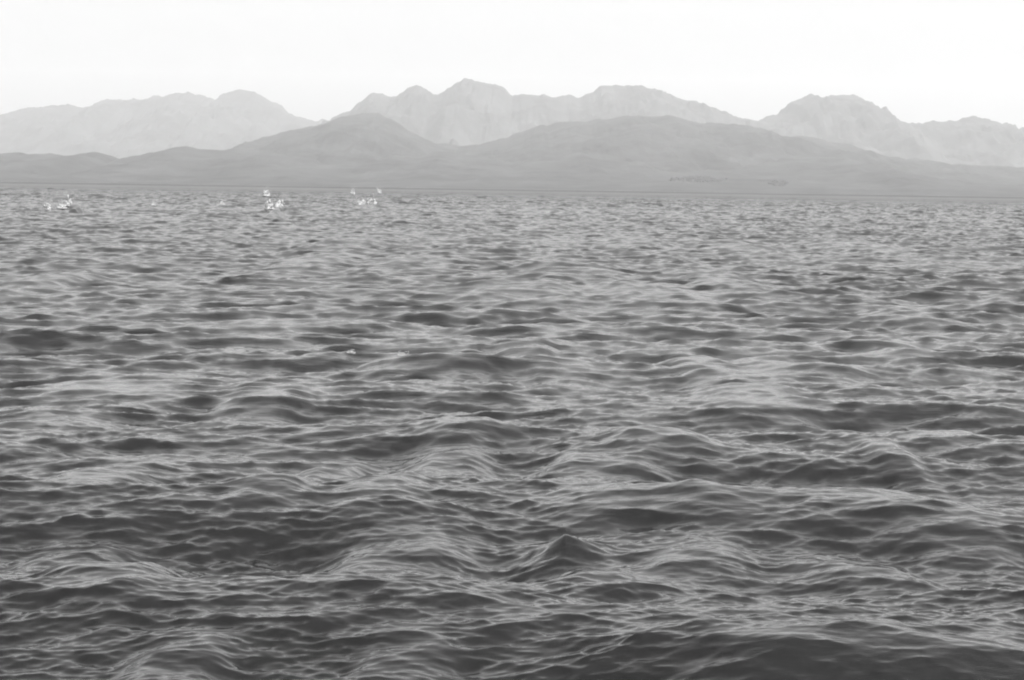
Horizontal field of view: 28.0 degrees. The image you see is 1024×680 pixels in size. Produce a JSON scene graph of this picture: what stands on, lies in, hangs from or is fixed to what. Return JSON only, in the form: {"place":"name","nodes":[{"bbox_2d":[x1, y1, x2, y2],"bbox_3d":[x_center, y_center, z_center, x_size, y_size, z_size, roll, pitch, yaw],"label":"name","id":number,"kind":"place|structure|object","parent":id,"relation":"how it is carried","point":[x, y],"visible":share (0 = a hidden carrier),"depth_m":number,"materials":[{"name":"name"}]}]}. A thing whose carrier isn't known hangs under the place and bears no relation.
{"place":"outdoors","nodes":[
{"label":"outdoors","id":0,"kind":"place"},
{"bbox_2d":[0,89,326,158],"bbox_3d":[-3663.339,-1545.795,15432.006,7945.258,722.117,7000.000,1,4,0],"label":"mountains","id":1,"kind":"structure","parent":0,"point":[119,128],"depth_m":14177.72,"materials":[{"name":"grey stone"}]},
{"bbox_2d":[0,181,1023,679],"bbox_3d":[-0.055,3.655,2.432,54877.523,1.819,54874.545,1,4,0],"label":"water","id":2,"kind":"structure","parent":0,"point":[624,435],"depth_m":32.23,"materials":[{"name":"black liquid"}]},
{"bbox_2d":[43,200,51,209],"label":"splash","id":3,"kind":"object","parent":2,"relation":"on","point":[47,206],"visible":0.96,"depth_m":277.15,"materials":[{"name":"white liquid"}]},
{"bbox_2d":[56,200,70,209],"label":"splash","id":4,"kind":"object","parent":2,"relation":"on","point":[61,206],"visible":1,"depth_m":285.33,"materials":[{"name":"white liquid"}]},
{"bbox_2d":[64,191,71,205],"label":"splash","id":5,"kind":"object","parent":2,"relation":"on","point":[68,203],"visible":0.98,"depth_m":306.83,"materials":[{"name":"white liquid"}]},
{"bbox_2d":[261,187,272,196],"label":"splash","id":6,"kind":"object","parent":2,"relation":"on","point":[266,193],"visible":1,"depth_m":603.82,"materials":[{"name":"white liquid"}]},
{"bbox_2d":[264,197,275,209],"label":"splash","id":7,"kind":"object","parent":2,"relation":"on","point":[268,206],"visible":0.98,"depth_m":304.65,"materials":[{"name":"white liquid"}]},
{"bbox_2d":[274,192,284,207],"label":"splash","id":8,"kind":"object","parent":2,"relation":"on","point":[279,204],"visible":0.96,"depth_m":338.55,"materials":[{"name":"white liquid"}]},
{"bbox_2d":[354,197,367,204],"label":"splash","id":9,"kind":"object","parent":2,"relation":"on","point":[362,202],"visible":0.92,"depth_m":413.88,"materials":[{"name":"white liquid"}]},
{"bbox_2d":[366,193,376,203],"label":"splash","id":10,"kind":"object","parent":2,"relation":"on","point":[371,201],"visible":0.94,"depth_m":431.17,"materials":[{"name":"white liquid"}]},
{"bbox_2d":[0,146,1023,196],"bbox_3d":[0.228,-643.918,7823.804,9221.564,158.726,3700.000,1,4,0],"label":"hills","id":11,"kind":"structure","parent":0,"point":[441,169],"depth_m":6752.00,"materials":[{"name":"grey stone"}]},
{"bbox_2d":[669,175,726,181],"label":"scrub patch","id":12,"kind":"object","parent":11,"relation":"on","point":[698,178],"visible":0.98,"depth_m":6567.04,"materials":[{"name":"grey plant"}]},
{"bbox_2d":[768,180,787,185],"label":"scrub patch","id":13,"kind":"object","parent":11,"relation":"on","point":[779,182],"visible":1,"depth_m":6539.94,"materials":[{"name":"grey plant"}]},
{"bbox_2d":[0,0,1023,128],"label":"sky","id":14,"kind":"structure","parent":0,"point":[924,61],"materials":[{"name":"white"}]},
{"bbox_2d":[227,113,1023,184],"bbox_3d":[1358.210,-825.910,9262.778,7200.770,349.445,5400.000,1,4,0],"label":"mountains","id":15,"kind":"structure","parent":0,"point":[671,143],"depth_m":8078.65,"materials":[{"name":"grey stone"}]},
{"bbox_2d":[316,78,1023,167],"bbox_3d":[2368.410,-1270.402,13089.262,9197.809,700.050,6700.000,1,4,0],"label":"mountains","id":16,"kind":"structure","parent":0,"point":[465,112],"depth_m":11872.02,"materials":[{"name":"grey stone"}]}
]}

